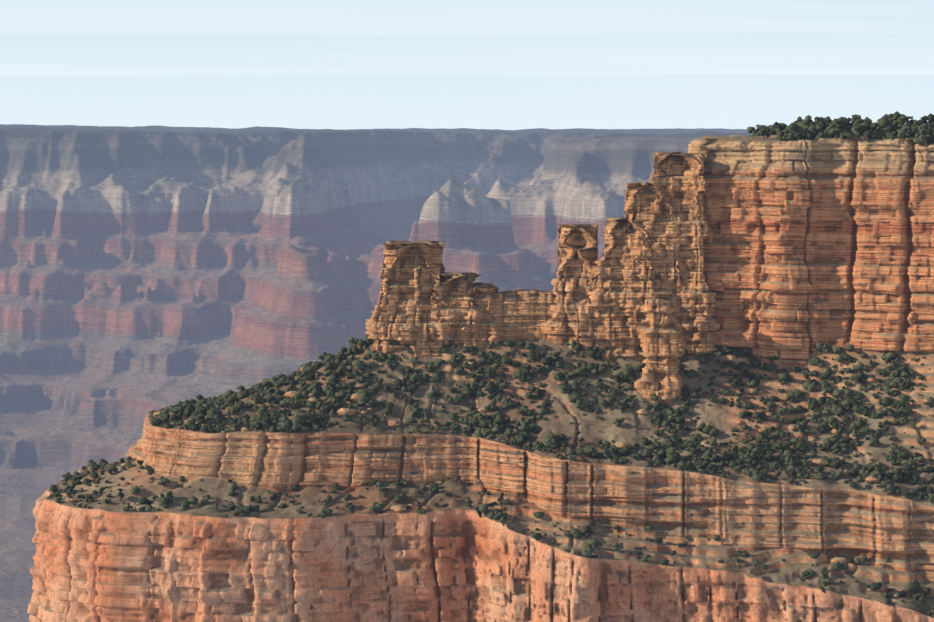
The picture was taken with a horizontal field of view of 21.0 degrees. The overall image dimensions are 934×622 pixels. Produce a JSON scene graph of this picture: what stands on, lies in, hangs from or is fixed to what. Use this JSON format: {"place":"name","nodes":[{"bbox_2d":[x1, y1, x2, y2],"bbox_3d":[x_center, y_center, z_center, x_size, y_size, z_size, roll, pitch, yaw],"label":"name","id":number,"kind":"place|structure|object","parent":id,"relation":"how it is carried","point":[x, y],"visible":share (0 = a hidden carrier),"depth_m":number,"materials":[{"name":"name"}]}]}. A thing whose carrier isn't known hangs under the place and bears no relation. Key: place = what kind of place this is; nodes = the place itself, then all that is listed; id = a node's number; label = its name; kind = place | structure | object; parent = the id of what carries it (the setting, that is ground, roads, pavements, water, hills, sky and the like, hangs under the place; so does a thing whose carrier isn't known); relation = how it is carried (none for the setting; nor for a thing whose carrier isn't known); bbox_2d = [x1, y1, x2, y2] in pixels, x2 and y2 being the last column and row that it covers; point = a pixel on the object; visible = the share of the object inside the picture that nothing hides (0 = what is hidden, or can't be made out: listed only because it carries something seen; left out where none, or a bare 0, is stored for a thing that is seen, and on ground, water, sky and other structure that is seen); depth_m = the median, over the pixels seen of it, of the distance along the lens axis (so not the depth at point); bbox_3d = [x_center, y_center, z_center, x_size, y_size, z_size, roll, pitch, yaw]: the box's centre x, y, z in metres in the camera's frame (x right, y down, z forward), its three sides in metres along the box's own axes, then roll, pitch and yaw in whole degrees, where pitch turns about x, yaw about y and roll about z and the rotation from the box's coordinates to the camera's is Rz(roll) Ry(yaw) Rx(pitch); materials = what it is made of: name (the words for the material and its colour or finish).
{"place":"outdoors","nodes":[
{"label":"outdoors","id":0,"kind":"place"},
{"bbox_2d":[0,124,752,621],"bbox_3d":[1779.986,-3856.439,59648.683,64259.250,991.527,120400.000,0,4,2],"label":"canyon wall","id":1,"kind":"structure","parent":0,"point":[144,270],"depth_m":7619.00,"materials":[{"name":"purple stone"}]},
{"bbox_2d":[0,0,933,129],"label":"sky","id":2,"kind":"structure","parent":0,"point":[231,64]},
{"bbox_2d":[27,336,933,621],"bbox_3d":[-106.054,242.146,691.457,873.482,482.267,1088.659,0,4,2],"label":"terrain promontory apron","id":3,"kind":"object","parent":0,"point":[453,560],"visible":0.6,"depth_m":646.00,"materials":[{"name":"orange stone"}]},
{"bbox_2d":[365,240,454,356],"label":"rock tower","id":4,"kind":"structure","parent":3,"relation":"on","point":[407,304],"depth_m":694.06,"materials":[{"name":"stone"}]},
{"bbox_2d":[430,272,483,350],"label":"tower ridge block","id":5,"kind":"structure","parent":3,"relation":"on","point":[455,315],"depth_m":692.82,"materials":[{"name":"stone"}]},
{"bbox_2d":[460,282,505,352],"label":"tower ridge block","id":6,"kind":"structure","parent":3,"relation":"on","point":[489,330],"depth_m":693.28,"materials":[{"name":"stone"}]},
{"bbox_2d":[49,456,933,614],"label":"shrubs","id":7,"kind":"object","parent":3,"relation":"on","point":[913,586],"visible":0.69,"depth_m":649.16,"materials":[{"name":"green plant"}]},
{"bbox_2d":[56,346,933,595],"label":"talus boulders","id":8,"kind":"object","parent":3,"relation":"on","point":[354,397],"visible":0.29,"depth_m":665.52,"materials":[{"name":"stone"}]},
{"bbox_2d":[149,335,933,504],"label":"shrubs","id":9,"kind":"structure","parent":3,"relation":"on","point":[200,408],"depth_m":669.20,"materials":[{"name":"green plant"}]},
{"bbox_2d":[539,224,606,356],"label":"rock pinnacle","id":10,"kind":"object","parent":3,"relation":"on","point":[570,319],"visible":0.73,"depth_m":690.95,"materials":[{"name":"stone"}]},
{"bbox_2d":[446,261,704,340],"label":"rock wall","id":11,"kind":"structure","parent":3,"relation":"on","point":[521,313],"depth_m":694.04,"materials":[{"name":"stone"}]},
{"bbox_2d":[586,217,655,360],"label":"rock pinnacle","id":12,"kind":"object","parent":3,"relation":"on","point":[606,294],"depth_m":686.78,"materials":[{"name":"stone"}]},
{"bbox_2d":[608,182,688,358],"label":"rock pinnacle","id":13,"kind":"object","parent":3,"relation":"on","point":[640,197],"depth_m":686.29,"materials":[{"name":"stone"}]},
{"bbox_2d":[634,291,683,405],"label":"rock pinnacle","id":14,"kind":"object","parent":3,"relation":"on","point":[661,378],"visible":0.96,"depth_m":671.40,"materials":[{"name":"stone"}]},
{"bbox_2d":[640,152,719,358],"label":"rock pinnacle","id":15,"kind":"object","parent":3,"relation":"on","point":[677,178],"depth_m":684.72,"materials":[{"name":"stone"}]},
{"bbox_2d":[687,135,933,364],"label":"cliff","id":16,"kind":"structure","parent":3,"relation":"on","point":[808,244],"depth_m":677.81,"materials":[{"name":"stone"}]},
{"bbox_2d":[747,111,933,145],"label":"trees","id":17,"kind":"object","parent":16,"relation":"on","point":[896,124],"visible":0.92,"depth_m":680.20,"materials":[{"name":"green plant"}]}
]}

